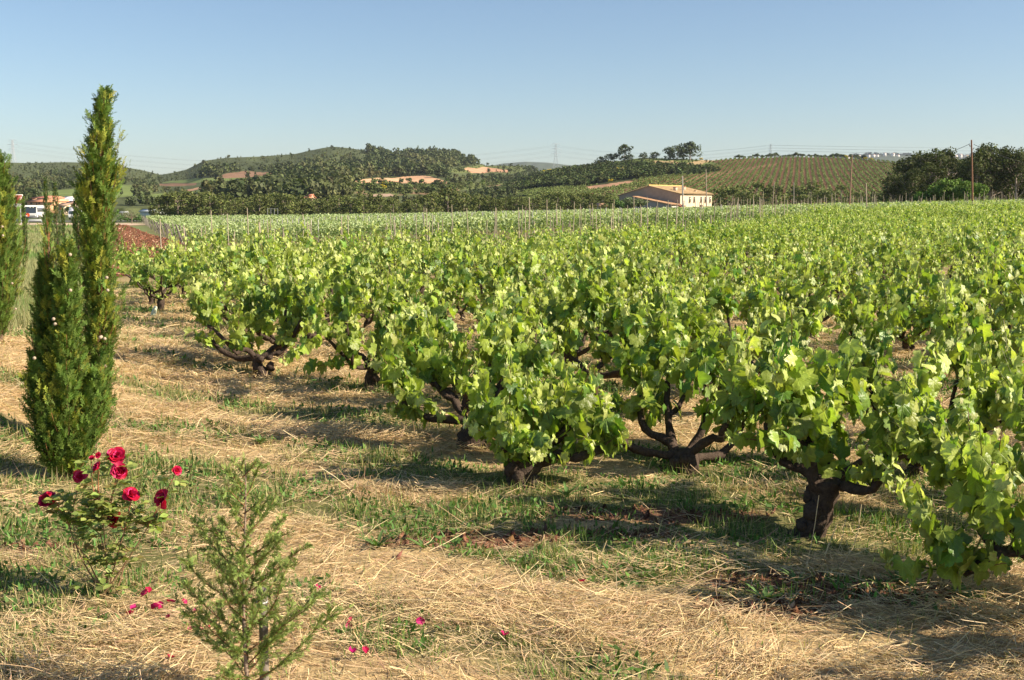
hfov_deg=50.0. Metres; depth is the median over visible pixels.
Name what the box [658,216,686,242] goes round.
grape vine
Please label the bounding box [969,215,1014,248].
grape vine
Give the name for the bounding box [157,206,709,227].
vine row
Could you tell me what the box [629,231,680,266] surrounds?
grape vine
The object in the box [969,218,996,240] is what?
grape vine
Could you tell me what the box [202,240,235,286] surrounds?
grape vine
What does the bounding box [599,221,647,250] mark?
grape vine
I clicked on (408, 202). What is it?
pine tree
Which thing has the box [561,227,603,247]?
grape vine
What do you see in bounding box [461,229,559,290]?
grape vine
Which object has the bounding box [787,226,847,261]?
grape vine
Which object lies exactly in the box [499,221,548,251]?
grape vine
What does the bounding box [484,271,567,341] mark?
grape vine
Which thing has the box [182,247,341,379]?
grape vine
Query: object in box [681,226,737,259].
grape vine
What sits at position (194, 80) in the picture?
sky
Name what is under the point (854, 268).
grape vine
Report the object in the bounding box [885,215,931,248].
grape vine
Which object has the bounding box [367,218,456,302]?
grape vine
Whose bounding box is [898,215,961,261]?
grape vine
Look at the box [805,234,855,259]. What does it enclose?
grape vine
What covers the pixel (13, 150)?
power pylon
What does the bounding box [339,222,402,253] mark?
grape vine
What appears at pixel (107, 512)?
rose bush
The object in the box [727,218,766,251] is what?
grape vine
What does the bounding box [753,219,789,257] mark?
grape vine
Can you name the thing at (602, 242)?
grape vine
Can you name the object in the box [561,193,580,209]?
pine tree
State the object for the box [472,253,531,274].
grape vine
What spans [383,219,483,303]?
grape vine
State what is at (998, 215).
grape vine
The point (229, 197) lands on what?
pine tree
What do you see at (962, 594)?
weed rosette
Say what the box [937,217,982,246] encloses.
grape vine
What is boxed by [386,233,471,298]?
grape vine
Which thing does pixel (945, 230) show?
grape vine
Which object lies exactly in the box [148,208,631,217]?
vine row
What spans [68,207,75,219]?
delivery truck
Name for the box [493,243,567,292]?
grape vine
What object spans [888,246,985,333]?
grape vine
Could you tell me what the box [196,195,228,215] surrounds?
pine tree
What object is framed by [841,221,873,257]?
grape vine
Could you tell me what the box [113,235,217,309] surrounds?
grape vine
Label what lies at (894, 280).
grape vine
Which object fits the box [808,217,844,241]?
grape vine
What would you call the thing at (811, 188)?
pine tree
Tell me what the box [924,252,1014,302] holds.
grape vine
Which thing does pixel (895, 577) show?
weed rosette
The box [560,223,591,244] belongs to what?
grape vine
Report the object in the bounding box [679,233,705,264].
grape vine
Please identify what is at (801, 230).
grape vine
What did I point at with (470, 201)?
pine tree
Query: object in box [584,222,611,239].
grape vine
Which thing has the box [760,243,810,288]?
grape vine
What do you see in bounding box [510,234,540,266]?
grape vine
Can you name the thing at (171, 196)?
pine tree
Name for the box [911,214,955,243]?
grape vine
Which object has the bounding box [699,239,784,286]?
grape vine
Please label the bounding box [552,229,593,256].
grape vine
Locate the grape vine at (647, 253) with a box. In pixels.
[610,244,674,276]
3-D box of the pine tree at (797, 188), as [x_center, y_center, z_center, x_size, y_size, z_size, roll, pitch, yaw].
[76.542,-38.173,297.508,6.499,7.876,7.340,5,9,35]
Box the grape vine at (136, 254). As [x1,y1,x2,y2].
[118,242,162,267]
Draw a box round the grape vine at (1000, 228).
[931,221,1008,273]
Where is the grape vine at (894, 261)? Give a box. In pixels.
[877,234,954,285]
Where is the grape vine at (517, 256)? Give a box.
[484,230,567,269]
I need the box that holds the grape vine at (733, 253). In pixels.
[687,223,751,286]
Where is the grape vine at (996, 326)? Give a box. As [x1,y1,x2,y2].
[960,288,1022,361]
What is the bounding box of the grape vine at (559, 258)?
[528,234,624,282]
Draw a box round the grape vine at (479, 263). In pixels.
[468,248,514,271]
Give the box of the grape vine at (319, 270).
[284,236,350,281]
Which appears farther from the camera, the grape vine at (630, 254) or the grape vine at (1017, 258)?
the grape vine at (630, 254)
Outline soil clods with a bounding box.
[2,224,1003,679]
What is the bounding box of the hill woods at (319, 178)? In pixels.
[8,143,541,205]
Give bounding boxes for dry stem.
[805,495,818,569]
[822,525,836,563]
[841,505,861,566]
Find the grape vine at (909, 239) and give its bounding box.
[893,216,939,249]
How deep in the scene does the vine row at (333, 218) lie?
127.81 m
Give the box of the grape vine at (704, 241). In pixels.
[686,233,712,258]
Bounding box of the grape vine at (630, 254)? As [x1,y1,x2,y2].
[597,240,686,285]
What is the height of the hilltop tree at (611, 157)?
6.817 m
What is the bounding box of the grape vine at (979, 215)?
[947,212,982,223]
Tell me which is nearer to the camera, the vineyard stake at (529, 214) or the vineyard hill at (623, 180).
the vineyard stake at (529, 214)
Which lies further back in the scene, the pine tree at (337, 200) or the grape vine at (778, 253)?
the pine tree at (337, 200)
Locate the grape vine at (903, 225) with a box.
[881,212,914,237]
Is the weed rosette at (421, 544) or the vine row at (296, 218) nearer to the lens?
the weed rosette at (421, 544)
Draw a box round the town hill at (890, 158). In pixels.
[772,155,974,162]
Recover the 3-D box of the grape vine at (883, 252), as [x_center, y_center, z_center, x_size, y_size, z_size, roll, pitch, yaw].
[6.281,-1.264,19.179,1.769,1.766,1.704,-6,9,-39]
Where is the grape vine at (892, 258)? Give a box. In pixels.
[871,239,921,276]
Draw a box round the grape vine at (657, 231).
[639,225,679,240]
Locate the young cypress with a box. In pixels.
[170,451,353,679]
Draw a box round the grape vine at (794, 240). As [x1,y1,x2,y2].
[773,222,827,256]
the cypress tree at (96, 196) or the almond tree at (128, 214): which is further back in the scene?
the almond tree at (128, 214)
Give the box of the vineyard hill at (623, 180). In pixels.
[502,157,896,209]
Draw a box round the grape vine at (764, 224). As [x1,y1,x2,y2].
[757,212,793,231]
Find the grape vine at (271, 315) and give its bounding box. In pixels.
[224,256,333,359]
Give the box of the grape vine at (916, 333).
[829,270,946,353]
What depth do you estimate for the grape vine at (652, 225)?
44.73 m
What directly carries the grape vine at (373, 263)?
on the ground at (414, 550)
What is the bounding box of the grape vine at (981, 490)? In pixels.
[864,355,1023,592]
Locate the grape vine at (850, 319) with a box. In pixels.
[823,248,926,366]
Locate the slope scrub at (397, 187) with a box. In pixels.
[352,162,525,194]
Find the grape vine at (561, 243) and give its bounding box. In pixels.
[538,229,571,254]
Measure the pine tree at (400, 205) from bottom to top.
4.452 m
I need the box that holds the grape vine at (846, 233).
[824,224,849,243]
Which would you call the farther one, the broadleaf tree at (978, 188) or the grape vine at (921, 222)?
the broadleaf tree at (978, 188)
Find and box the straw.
[0,282,1023,679]
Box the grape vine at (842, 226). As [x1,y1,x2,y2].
[826,219,855,233]
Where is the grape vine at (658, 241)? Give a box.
[627,221,675,255]
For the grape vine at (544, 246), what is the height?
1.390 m
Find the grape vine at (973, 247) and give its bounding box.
[932,220,1023,279]
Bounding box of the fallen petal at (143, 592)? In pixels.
[140,589,147,596]
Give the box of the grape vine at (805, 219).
[792,212,832,236]
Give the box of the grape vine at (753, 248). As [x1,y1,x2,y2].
[734,222,806,283]
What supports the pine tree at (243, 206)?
on the ground at (414, 550)
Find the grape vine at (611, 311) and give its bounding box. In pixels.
[493,225,652,371]
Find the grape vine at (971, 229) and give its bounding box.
[954,219,984,239]
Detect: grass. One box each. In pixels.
[8,223,91,330]
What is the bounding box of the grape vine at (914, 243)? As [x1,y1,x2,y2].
[887,231,943,257]
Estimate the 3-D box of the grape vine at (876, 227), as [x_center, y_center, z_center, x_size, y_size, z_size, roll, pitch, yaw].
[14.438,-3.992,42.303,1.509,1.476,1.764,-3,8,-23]
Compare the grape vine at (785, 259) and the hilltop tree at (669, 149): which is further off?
the hilltop tree at (669, 149)
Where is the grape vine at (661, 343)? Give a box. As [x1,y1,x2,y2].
[551,285,835,474]
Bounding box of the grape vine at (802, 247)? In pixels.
[792,228,858,292]
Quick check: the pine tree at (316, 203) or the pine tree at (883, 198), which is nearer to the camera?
the pine tree at (883, 198)
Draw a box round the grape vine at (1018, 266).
[960,224,1023,328]
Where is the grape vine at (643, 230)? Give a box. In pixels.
[619,219,654,247]
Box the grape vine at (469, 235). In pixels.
[460,221,508,266]
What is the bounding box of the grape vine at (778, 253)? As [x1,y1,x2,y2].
[757,234,791,258]
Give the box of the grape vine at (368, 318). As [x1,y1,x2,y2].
[315,251,435,329]
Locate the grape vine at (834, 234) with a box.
[800,229,842,257]
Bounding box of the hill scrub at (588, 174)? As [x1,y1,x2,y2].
[498,157,720,191]
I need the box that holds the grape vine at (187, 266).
[169,220,274,321]
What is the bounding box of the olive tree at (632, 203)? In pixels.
[621,196,649,207]
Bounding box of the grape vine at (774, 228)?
[752,217,799,255]
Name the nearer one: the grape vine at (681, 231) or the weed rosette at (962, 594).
the weed rosette at (962, 594)
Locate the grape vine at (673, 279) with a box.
[638,243,765,337]
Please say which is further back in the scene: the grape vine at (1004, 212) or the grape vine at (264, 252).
the grape vine at (1004, 212)
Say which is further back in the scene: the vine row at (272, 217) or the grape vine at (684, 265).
the vine row at (272, 217)
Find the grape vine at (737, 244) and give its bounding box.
[715,231,746,264]
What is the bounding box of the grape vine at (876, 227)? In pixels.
[867,220,891,238]
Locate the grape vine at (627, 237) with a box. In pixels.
[596,223,634,253]
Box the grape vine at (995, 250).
[980,232,1023,292]
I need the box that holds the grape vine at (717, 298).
[690,242,852,373]
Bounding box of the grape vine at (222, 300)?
[188,253,284,332]
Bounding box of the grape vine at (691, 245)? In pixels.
[679,221,741,283]
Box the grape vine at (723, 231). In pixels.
[709,221,747,241]
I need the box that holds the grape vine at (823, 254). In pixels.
[797,232,838,281]
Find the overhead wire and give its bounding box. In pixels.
[854,144,968,162]
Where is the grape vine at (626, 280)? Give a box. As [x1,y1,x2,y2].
[559,237,693,336]
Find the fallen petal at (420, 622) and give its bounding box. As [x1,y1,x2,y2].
[416,617,424,624]
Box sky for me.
[0,0,1023,174]
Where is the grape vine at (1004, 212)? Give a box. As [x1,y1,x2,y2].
[986,210,1019,223]
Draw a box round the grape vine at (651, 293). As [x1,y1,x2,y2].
[642,274,746,352]
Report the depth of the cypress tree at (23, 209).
63.62 m
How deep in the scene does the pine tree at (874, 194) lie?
259.50 m
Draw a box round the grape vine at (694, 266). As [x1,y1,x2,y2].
[664,242,761,303]
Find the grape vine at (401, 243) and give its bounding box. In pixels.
[341,226,412,290]
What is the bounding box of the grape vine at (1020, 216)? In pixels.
[984,209,1023,241]
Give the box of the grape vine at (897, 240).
[851,225,907,266]
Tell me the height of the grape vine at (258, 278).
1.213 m
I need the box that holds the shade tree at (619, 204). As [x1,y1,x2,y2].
[604,198,624,208]
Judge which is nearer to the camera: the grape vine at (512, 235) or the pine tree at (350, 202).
the grape vine at (512, 235)
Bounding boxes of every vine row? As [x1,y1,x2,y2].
[141,209,597,222]
[142,208,628,224]
[143,208,646,217]
[143,210,544,223]
[144,209,595,224]
[145,209,583,225]
[146,207,644,216]
[146,207,658,216]
[146,207,673,227]
[146,210,561,225]
[146,210,579,221]
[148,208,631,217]
[148,209,599,229]
[148,211,538,227]
[149,209,582,220]
[149,209,603,227]
[151,209,625,232]
[152,207,682,232]
[152,208,626,223]
[154,204,810,233]
[154,208,620,228]
[154,209,615,225]
[155,204,779,229]
[156,204,782,236]
[156,205,733,231]
[157,204,795,233]
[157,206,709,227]
[161,200,968,237]
[161,201,898,236]
[163,201,939,238]
[164,199,1016,238]
[165,199,1023,236]
[166,199,1014,238]
[166,200,979,236]
[168,200,993,236]
[172,200,1012,239]
[175,199,1003,242]
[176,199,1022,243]
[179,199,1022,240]
[179,200,1023,242]
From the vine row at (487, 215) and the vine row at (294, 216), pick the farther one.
the vine row at (294, 216)
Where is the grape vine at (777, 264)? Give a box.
[725,244,803,299]
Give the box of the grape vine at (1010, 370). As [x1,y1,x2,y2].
[995,320,1023,431]
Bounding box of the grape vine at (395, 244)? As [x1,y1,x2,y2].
[384,234,414,272]
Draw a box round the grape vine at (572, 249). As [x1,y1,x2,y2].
[559,234,620,262]
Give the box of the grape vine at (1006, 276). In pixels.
[986,247,1023,349]
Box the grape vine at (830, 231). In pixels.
[818,222,858,250]
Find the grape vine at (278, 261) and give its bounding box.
[262,240,353,278]
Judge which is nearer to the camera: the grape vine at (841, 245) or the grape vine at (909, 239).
the grape vine at (841, 245)
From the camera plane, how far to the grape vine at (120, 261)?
30.23 m
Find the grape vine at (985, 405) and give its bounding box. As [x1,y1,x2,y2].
[789,273,1023,477]
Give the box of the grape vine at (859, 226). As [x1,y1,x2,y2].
[839,221,867,238]
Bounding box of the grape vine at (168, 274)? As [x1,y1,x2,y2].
[141,244,249,298]
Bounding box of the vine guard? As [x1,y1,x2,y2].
[150,306,156,316]
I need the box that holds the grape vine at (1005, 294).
[1002,288,1011,300]
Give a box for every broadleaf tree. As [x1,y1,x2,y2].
[912,190,942,201]
[923,178,963,200]
[949,180,989,199]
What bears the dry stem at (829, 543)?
on the ground at (414, 550)
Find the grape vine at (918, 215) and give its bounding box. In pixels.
[897,207,927,231]
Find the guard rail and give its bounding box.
[15,219,41,221]
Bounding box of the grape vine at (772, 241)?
[749,225,805,268]
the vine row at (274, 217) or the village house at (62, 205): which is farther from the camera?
the village house at (62, 205)
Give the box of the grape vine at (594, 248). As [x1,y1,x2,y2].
[557,217,659,289]
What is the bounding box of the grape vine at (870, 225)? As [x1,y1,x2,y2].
[856,211,883,236]
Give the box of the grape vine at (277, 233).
[273,224,306,255]
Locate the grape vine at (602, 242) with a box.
[572,226,642,270]
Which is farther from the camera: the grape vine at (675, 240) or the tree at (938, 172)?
the tree at (938, 172)
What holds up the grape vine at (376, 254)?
on the ground at (414, 550)
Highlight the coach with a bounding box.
[25,205,44,218]
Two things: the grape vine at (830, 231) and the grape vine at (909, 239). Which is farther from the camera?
the grape vine at (830, 231)
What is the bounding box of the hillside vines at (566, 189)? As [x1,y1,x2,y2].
[500,156,1020,205]
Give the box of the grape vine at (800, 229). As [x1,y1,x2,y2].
[789,216,816,237]
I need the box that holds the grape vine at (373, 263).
[304,238,382,299]
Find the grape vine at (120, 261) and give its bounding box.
[113,235,149,281]
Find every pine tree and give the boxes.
[148,202,165,215]
[155,194,180,215]
[162,191,193,216]
[165,193,188,215]
[180,191,212,214]
[183,196,204,215]
[196,192,219,205]
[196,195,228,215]
[205,200,233,215]
[208,191,229,211]
[217,199,237,215]
[222,194,241,214]
[228,200,245,214]
[235,199,252,214]
[237,194,267,215]
[242,196,257,213]
[246,194,272,214]
[265,192,284,214]
[274,193,298,214]
[282,195,303,214]
[293,194,316,214]
[298,199,317,214]
[306,198,321,213]
[306,200,322,214]
[318,199,338,214]
[325,195,350,213]
[329,195,344,213]
[337,197,362,213]
[350,197,373,213]
[355,193,365,212]
[362,192,380,212]
[364,194,388,213]
[375,199,388,212]
[382,196,398,210]
[385,200,402,213]
[390,203,402,213]
[399,199,415,212]
[404,199,421,212]
[405,199,427,212]
[415,194,433,212]
[424,192,443,212]
[428,191,445,211]
[434,187,458,212]
[444,195,457,211]
[451,192,474,211]
[452,197,470,211]
[461,196,479,211]
[467,194,492,211]
[476,195,491,210]
[476,198,493,211]
[487,198,505,211]
[505,199,522,210]
[509,196,528,209]
[519,201,532,209]
[525,197,542,209]
[528,196,545,209]
[539,193,565,209]
[540,192,566,209]
[547,192,570,209]
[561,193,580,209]
[572,193,587,209]
[579,193,596,208]
[591,195,616,208]
[599,200,613,208]
[712,185,749,205]
[712,190,729,205]
[730,191,757,205]
[739,181,767,204]
[748,193,773,204]
[761,184,792,204]
[786,185,805,203]
[792,180,828,203]
[794,194,815,202]
[812,190,837,203]
[827,184,858,202]
[839,194,856,202]
[846,191,868,202]
[863,190,883,202]
[877,172,904,202]
[878,193,900,202]
[883,158,921,201]
[891,150,927,180]
[894,167,930,201]
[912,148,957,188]
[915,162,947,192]
[935,146,963,179]
[940,157,962,200]
[950,155,984,200]
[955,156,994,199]
[956,144,1000,200]
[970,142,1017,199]
[981,145,1018,199]
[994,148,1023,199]
[995,168,1017,200]
[1009,146,1023,198]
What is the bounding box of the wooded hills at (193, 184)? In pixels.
[4,147,533,213]
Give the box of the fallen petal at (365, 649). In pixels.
[362,645,368,652]
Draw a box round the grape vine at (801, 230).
[771,222,809,247]
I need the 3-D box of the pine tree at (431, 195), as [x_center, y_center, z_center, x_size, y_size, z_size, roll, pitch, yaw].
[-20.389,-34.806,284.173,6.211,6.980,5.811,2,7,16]
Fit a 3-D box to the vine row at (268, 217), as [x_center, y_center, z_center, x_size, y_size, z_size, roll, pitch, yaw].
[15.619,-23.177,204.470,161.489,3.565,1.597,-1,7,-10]
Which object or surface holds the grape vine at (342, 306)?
on the ground at (414, 550)
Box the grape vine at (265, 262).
[215,220,382,339]
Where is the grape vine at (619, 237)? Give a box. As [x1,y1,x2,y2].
[607,223,646,246]
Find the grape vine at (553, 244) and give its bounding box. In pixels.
[534,226,575,263]
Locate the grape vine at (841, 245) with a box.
[808,234,859,277]
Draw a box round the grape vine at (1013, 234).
[990,222,1023,248]
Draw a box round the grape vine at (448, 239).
[437,223,516,284]
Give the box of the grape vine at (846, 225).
[816,218,853,241]
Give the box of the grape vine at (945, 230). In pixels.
[892,225,948,276]
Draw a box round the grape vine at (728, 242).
[709,233,741,260]
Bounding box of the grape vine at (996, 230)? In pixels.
[979,218,1021,255]
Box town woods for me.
[820,152,973,157]
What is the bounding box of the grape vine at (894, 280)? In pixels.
[855,256,917,284]
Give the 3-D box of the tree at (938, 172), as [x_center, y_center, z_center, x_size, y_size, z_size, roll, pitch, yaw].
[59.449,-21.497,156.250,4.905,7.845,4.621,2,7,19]
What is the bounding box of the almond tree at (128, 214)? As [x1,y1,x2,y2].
[121,209,136,218]
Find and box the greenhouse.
[138,209,165,217]
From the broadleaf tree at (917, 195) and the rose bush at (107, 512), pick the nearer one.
the rose bush at (107, 512)
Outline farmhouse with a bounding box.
[617,185,713,207]
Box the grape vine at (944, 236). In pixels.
[928,218,966,247]
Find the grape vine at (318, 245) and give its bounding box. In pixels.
[270,233,320,257]
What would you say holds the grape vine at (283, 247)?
on the ground at (414, 550)
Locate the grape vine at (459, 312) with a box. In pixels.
[422,261,495,321]
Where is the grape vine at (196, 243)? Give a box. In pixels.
[185,229,252,259]
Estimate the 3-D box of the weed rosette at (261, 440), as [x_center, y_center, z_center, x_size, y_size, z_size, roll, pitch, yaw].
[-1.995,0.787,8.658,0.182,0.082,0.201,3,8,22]
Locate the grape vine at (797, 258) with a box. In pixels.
[759,235,872,338]
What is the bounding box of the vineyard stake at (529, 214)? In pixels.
[528,197,529,237]
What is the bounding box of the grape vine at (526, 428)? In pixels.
[450,349,631,490]
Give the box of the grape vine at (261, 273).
[255,250,283,283]
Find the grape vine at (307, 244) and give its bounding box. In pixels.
[294,215,363,271]
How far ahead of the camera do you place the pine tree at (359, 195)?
322.88 m
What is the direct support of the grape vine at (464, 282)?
on the ground at (414, 550)
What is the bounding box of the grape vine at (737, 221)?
[735,216,764,248]
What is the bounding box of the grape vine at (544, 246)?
[528,237,592,280]
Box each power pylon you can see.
[7,139,17,162]
[551,143,561,166]
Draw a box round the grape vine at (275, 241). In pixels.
[251,228,294,255]
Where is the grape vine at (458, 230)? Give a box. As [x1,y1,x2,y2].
[418,219,468,249]
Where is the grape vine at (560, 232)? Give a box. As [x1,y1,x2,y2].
[540,221,573,250]
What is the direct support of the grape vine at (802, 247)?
on the ground at (414, 550)
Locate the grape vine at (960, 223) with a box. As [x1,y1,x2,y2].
[950,215,986,227]
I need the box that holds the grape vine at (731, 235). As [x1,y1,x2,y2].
[722,223,771,255]
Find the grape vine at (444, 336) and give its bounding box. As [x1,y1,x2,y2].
[361,263,534,413]
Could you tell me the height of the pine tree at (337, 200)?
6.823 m
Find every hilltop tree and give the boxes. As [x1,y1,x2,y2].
[593,156,606,163]
[604,153,617,161]
[614,144,633,160]
[627,154,634,160]
[638,152,648,159]
[649,152,659,158]
[662,147,676,159]
[667,145,686,159]
[679,141,701,160]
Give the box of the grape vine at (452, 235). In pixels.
[402,226,459,275]
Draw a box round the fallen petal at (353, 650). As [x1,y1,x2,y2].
[348,646,356,652]
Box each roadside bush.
[117,215,133,221]
[133,213,143,222]
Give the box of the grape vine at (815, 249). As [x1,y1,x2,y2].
[748,236,834,292]
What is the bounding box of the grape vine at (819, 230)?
[799,218,831,245]
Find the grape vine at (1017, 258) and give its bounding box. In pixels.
[1007,242,1022,277]
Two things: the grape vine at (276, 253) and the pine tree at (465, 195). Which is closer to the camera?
the grape vine at (276, 253)
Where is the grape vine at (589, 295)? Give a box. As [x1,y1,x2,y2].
[485,242,711,396]
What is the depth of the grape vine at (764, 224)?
49.35 m
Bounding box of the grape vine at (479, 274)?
[469,247,558,304]
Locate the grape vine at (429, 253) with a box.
[416,236,475,287]
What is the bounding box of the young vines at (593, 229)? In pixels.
[84,209,856,276]
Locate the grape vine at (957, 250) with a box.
[933,222,1023,285]
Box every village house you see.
[26,198,68,212]
[32,196,64,199]
[58,203,71,214]
[63,196,74,200]
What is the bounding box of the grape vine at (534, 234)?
[482,228,546,262]
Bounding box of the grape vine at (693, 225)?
[690,215,715,245]
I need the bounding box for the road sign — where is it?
[13,194,22,223]
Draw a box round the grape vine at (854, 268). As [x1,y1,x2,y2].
[807,245,867,294]
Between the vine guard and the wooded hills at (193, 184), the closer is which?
the vine guard
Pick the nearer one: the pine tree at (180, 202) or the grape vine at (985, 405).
the grape vine at (985, 405)
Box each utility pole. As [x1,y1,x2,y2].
[682,176,683,206]
[705,169,706,206]
[849,155,852,204]
[969,140,973,203]
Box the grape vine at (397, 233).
[360,222,405,272]
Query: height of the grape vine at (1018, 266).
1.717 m
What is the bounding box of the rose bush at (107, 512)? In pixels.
[28,446,188,597]
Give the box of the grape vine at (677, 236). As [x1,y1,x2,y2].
[656,225,705,269]
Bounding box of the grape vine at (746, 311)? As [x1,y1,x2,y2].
[731,260,819,325]
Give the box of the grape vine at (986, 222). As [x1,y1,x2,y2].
[971,214,1001,229]
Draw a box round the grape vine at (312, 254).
[258,242,322,267]
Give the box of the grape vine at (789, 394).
[720,309,972,538]
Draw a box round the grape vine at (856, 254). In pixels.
[847,231,877,268]
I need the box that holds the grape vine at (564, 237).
[540,228,573,255]
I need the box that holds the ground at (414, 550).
[0,214,1023,679]
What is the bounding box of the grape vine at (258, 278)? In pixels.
[224,248,285,279]
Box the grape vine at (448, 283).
[358,238,472,315]
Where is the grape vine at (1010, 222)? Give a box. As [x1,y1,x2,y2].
[999,207,1023,236]
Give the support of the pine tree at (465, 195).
on the ground at (414, 550)
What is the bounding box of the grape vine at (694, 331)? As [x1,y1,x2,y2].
[630,272,816,389]
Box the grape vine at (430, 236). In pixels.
[395,222,448,264]
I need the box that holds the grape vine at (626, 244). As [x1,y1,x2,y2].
[598,220,719,311]
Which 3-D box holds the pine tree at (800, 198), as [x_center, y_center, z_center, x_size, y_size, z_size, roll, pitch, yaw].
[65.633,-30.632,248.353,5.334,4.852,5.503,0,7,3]
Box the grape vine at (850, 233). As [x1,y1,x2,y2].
[831,224,867,263]
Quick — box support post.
[257,587,268,679]
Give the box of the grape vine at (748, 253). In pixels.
[735,240,758,267]
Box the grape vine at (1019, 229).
[1011,219,1021,234]
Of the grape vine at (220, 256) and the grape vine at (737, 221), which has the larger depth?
the grape vine at (737, 221)
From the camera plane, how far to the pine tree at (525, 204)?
261.10 m
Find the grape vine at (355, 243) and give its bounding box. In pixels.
[303,225,364,258]
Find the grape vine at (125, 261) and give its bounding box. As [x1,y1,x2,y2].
[112,235,179,304]
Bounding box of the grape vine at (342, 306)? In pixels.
[276,237,476,391]
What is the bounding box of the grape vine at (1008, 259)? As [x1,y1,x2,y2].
[949,243,1023,276]
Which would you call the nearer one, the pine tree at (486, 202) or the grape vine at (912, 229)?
the grape vine at (912, 229)
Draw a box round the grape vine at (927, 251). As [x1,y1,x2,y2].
[908,222,981,283]
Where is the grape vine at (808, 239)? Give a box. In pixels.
[787,225,834,253]
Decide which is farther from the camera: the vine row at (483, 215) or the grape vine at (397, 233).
the vine row at (483, 215)
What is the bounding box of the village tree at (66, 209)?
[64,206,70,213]
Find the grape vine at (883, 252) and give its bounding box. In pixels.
[815,218,934,298]
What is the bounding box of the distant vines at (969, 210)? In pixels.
[714,197,1023,238]
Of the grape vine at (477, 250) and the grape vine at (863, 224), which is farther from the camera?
the grape vine at (863, 224)
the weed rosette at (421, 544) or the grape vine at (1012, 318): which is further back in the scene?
the grape vine at (1012, 318)
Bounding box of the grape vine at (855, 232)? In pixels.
[850,226,886,240]
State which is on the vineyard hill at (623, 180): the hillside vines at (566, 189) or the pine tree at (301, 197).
the hillside vines at (566, 189)
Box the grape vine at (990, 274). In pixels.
[953,245,1023,340]
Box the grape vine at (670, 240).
[645,218,691,265]
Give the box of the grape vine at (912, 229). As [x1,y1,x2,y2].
[882,217,919,248]
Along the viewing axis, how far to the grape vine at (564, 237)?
35.77 m
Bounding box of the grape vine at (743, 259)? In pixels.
[725,241,775,273]
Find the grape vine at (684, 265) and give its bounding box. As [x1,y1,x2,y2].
[667,251,709,284]
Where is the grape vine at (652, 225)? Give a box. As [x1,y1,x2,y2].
[633,220,658,235]
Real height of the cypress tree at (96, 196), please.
2.830 m
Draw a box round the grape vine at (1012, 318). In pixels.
[903,244,1023,414]
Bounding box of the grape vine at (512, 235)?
[482,226,527,256]
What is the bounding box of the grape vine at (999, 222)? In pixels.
[984,210,1020,242]
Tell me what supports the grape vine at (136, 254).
on the ground at (414, 550)
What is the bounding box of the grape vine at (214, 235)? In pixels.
[188,228,227,279]
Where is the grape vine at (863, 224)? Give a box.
[846,217,873,237]
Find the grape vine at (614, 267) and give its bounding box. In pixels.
[547,252,620,289]
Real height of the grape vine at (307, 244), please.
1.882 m
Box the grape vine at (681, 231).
[665,223,689,252]
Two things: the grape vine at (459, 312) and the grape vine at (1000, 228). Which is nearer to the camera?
the grape vine at (459, 312)
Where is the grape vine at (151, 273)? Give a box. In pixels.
[131,241,158,281]
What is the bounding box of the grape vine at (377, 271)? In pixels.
[327,251,401,299]
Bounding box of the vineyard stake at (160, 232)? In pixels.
[159,219,161,248]
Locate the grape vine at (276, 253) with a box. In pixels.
[208,224,292,285]
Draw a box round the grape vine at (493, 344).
[358,277,576,449]
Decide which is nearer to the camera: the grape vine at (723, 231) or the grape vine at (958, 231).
the grape vine at (958, 231)
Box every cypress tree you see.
[0,149,38,342]
[17,210,117,480]
[20,196,28,255]
[40,176,54,254]
[49,183,62,257]
[60,207,67,243]
[67,191,84,267]
[68,84,129,445]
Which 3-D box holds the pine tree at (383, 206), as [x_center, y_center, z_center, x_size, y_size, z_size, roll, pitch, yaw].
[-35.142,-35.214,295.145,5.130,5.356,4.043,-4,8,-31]
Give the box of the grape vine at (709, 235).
[697,216,734,247]
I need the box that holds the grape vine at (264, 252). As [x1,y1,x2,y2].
[235,234,283,282]
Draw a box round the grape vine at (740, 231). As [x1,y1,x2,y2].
[731,214,777,266]
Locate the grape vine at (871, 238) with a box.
[849,223,944,279]
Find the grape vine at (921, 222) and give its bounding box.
[909,214,937,227]
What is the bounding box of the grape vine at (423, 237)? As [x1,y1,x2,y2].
[366,223,434,274]
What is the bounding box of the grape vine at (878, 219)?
[865,212,902,231]
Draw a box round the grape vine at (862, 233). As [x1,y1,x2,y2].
[856,220,903,241]
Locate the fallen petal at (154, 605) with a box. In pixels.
[151,602,159,608]
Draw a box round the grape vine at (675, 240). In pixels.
[662,220,696,259]
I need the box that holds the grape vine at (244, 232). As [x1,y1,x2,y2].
[212,223,254,265]
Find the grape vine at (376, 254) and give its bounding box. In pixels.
[309,232,393,276]
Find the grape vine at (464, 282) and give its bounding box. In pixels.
[431,229,571,321]
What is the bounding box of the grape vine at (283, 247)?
[262,228,314,259]
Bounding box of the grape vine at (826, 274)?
[806,246,880,315]
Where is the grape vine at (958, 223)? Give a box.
[949,214,977,233]
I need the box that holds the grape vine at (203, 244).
[145,228,211,294]
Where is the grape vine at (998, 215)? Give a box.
[977,209,1018,224]
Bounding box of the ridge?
[493,162,571,170]
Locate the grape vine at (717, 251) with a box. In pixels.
[689,235,745,271]
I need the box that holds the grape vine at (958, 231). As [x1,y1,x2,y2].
[931,221,966,241]
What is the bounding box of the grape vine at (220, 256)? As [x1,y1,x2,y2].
[144,222,247,282]
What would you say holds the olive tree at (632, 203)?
on the ground at (414, 550)
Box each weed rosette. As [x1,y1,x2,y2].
[251,434,275,443]
[354,529,398,547]
[405,537,438,548]
[551,482,582,495]
[742,581,783,600]
[779,567,811,581]
[864,576,896,587]
[881,565,907,584]
[947,583,986,599]
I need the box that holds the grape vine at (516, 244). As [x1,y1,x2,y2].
[503,237,543,253]

